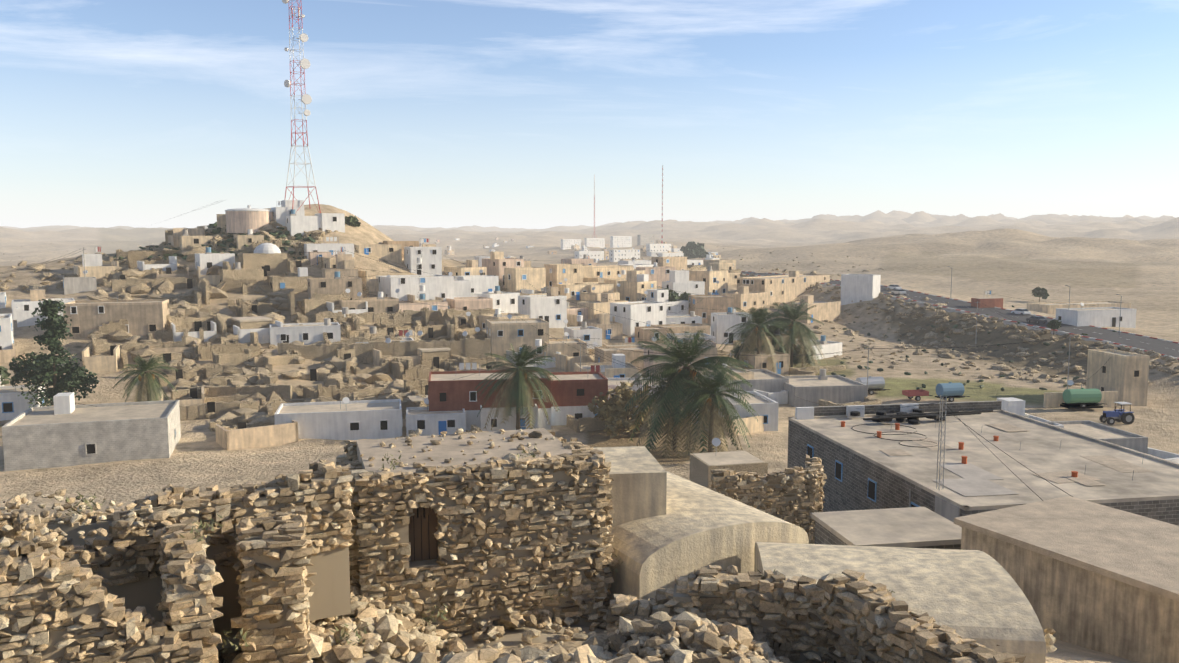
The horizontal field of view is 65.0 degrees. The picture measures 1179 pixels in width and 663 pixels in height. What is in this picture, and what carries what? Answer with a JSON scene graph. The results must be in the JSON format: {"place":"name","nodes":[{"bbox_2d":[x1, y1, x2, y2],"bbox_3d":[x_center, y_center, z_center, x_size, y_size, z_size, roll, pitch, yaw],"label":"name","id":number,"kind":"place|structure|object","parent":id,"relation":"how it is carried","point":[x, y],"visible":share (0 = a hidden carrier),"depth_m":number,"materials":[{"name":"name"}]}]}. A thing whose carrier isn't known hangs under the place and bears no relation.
{"place":"outdoors","nodes":[
{"label":"outdoors","id":0,"kind":"place"},
{"bbox_2d":[0,204,1178,662],"bbox_3d":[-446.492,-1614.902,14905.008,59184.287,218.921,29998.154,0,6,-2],"label":"ground","id":1,"kind":"structure","parent":0,"point":[1134,262],"depth_m":229.72,"materials":[{"name":"beige sand"}]},
{"bbox_2d":[216,200,344,235],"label":"hilltop buildings","id":2,"kind":"structure","parent":1,"relation":"on","point":[240,220],"depth_m":198.58,"materials":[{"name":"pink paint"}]},
{"bbox_2d":[89,229,512,431],"bbox_3d":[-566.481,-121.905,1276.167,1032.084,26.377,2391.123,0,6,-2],"label":"ruined walls","id":3,"kind":"structure","parent":1,"relation":"on","point":[432,359],"depth_m":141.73,"materials":[{"name":"stone"}]},
{"bbox_2d":[282,0,320,212],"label":"telecom tower","id":4,"kind":"structure","parent":1,"relation":"on","point":[304,63],"depth_m":200.64,"materials":[{"name":"red metal"}]},
{"bbox_2d":[0,235,842,470],"bbox_3d":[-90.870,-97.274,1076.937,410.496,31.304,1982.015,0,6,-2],"label":"village houses","id":5,"kind":"structure","parent":1,"relation":"on","point":[36,436],"depth_m":165.95,"materials":[{"name":"white paint"}]},
{"bbox_2d":[30,201,1083,445],"bbox_3d":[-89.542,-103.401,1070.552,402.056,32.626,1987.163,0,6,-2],"label":"rooftop water tanks","id":6,"kind":"object","parent":5,"relation":"on","point":[64,403],"visible":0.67,"depth_m":172.00,"materials":[{"name":"white plastic"},{"name":"blue plastic"},{"name":"painted metal"}]},
{"bbox_2d":[15,243,1116,408],"bbox_3d":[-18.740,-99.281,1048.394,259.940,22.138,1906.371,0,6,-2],"label":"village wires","id":7,"kind":"object","parent":5,"relation":"on","point":[710,294],"visible":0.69,"depth_m":181.56,"materials":[{"name":"grey"}]},
{"bbox_2d":[84,252,845,428],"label":"houses","id":8,"kind":"structure","parent":1,"relation":"on","point":[133,282],"depth_m":147.47,"materials":[{"name":"stone"}]},
{"bbox_2d":[113,299,827,457],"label":"palm trees","id":9,"kind":"object","parent":1,"relation":"on","point":[677,392],"visible":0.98,"depth_m":103.39,"materials":[{"name":"green plant"}]},
{"bbox_2d":[65,446,894,652],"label":"stones","id":10,"kind":"object","parent":1,"relation":"on","point":[553,641],"visible":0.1,"depth_m":18.35,"materials":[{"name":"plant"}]},
{"bbox_2d":[324,243,718,347],"bbox_3d":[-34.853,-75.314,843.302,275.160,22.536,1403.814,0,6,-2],"label":"roof clutter","id":11,"kind":"object","parent":1,"relation":"on","point":[327,321],"visible":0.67,"depth_m":167.69,"materials":[{"name":"white paint"}]},
{"bbox_2d":[0,428,1045,662],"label":"stone ruins","id":12,"kind":"object","parent":1,"relation":"on","point":[490,540],"visible":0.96,"depth_m":22.40,"materials":[{"name":"beige stone"}]},
{"bbox_2d":[0,215,1119,438],"bbox_3d":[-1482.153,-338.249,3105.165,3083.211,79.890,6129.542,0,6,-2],"label":"tree foliage","id":13,"kind":"object","parent":1,"relation":"on","point":[44,371],"visible":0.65,"depth_m":113.55,"materials":[{"name":"green plant"}]},
{"bbox_2d":[0,220,1149,386],"bbox_3d":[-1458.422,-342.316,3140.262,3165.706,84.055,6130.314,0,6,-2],"label":"rocks","id":14,"kind":"object","parent":1,"relation":"on","point":[320,233],"visible":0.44,"depth_m":188.12,"materials":[{"name":"stone"}]},
{"bbox_2d":[0,226,1178,463],"bbox_3d":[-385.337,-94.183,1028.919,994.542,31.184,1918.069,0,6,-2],"label":"courtyard walls","id":15,"kind":"structure","parent":1,"relation":"on","point":[262,436],"depth_m":139.45,"materials":[{"name":"beige paint"}]},
{"bbox_2d":[83,247,1121,422],"bbox_3d":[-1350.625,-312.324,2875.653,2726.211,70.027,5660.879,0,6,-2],"label":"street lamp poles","id":16,"kind":"object","parent":1,"relation":"on","point":[730,354],"visible":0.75,"depth_m":143.18,"materials":[{"name":"grey metal"}]},
{"bbox_2d":[1,201,1071,369],"bbox_3d":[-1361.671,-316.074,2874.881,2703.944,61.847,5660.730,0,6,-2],"label":"power lines","id":17,"kind":"object","parent":16,"relation":"on","point":[719,354],"visible":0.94,"depth_m":137.36,"materials":[{"name":"grey"}]},
{"bbox_2d":[593,165,662,243],"bbox_3d":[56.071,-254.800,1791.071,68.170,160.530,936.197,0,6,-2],"label":"antenna masts","id":18,"kind":"object","parent":1,"relation":"on","point":[662,207],"visible":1,"depth_m":1335.26,"materials":[{"name":"grey metal"}]},
{"bbox_2d":[690,274,1149,488],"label":"buildings","id":19,"kind":"structure","parent":1,"relation":"on","point":[1120,376],"depth_m":132.90,"materials":[{"name":"beige paint"}]},
{"bbox_2d":[798,395,1072,498],"bbox_3d":[20.754,6.983,63.574,6.080,10.506,60.824,0,6,-2],"label":"mast and cables","id":20,"kind":"object","parent":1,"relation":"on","point":[941,424],"visible":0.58,"depth_m":48.18,"materials":[{"name":"grey metal"}]},
{"bbox_2d":[740,274,1178,375],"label":"road ledge rocks","id":21,"kind":"object","parent":1,"relation":"on","point":[1077,346],"visible":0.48,"depth_m":189.88,"materials":[{"name":"stone"}]},
{"bbox_2d":[855,376,1103,409],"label":"tank trailers","id":22,"kind":"object","parent":1,"relation":"on","point":[1082,398],"visible":0.9,"depth_m":131.85,"materials":[{"name":"green metal"}]},
{"bbox_2d":[787,401,1178,662],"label":"flat roof building","id":23,"kind":"structure","parent":1,"relation":"on","point":[1095,568],"depth_m":40.22,"materials":[{"name":"concrete"}]},
{"bbox_2d":[851,423,1153,496],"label":"roof patches","id":24,"kind":"object","parent":23,"relation":"on","point":[974,481],"visible":0.96,"depth_m":51.84,"materials":[{"name":"grey concrete"}]},
{"bbox_2d":[997,627,1056,652],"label":"loose stones","id":25,"kind":"object","parent":1,"relation":"on","point":[1050,640],"depth_m":21.63,"materials":[{"name":"beige stone"}]},
{"bbox_2d":[1099,402,1134,424],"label":"blue tractor","id":26,"kind":"object","parent":1,"relation":"on","point":[1117,415],"visible":0.98,"depth_m":117.04,"materials":[{"name":"blue metal"}]},
{"bbox_2d":[0,0,1178,228],"label":"sky","id":27,"kind":"structure","parent":0,"point":[131,113],"materials":[{"name":"blue"}]},
{"bbox_2d":[741,271,1178,360],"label":"road","id":28,"kind":"structure","parent":0,"point":[1162,347],"depth_m":192.37,"materials":[{"name":"grey asphalt"}]},
{"bbox_2d":[887,285,1046,323],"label":"road cars","id":29,"kind":"object","parent":28,"relation":"on","point":[898,289],"visible":0.88,"depth_m":239.57,"materials":[{"name":"grey paint"}]},
{"bbox_2d":[1011,309,1030,314],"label":"white car","id":30,"kind":"object","parent":28,"relation":"on","point":[1021,311],"visible":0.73,"depth_m":207.98,"materials":[{"name":"white paint"}]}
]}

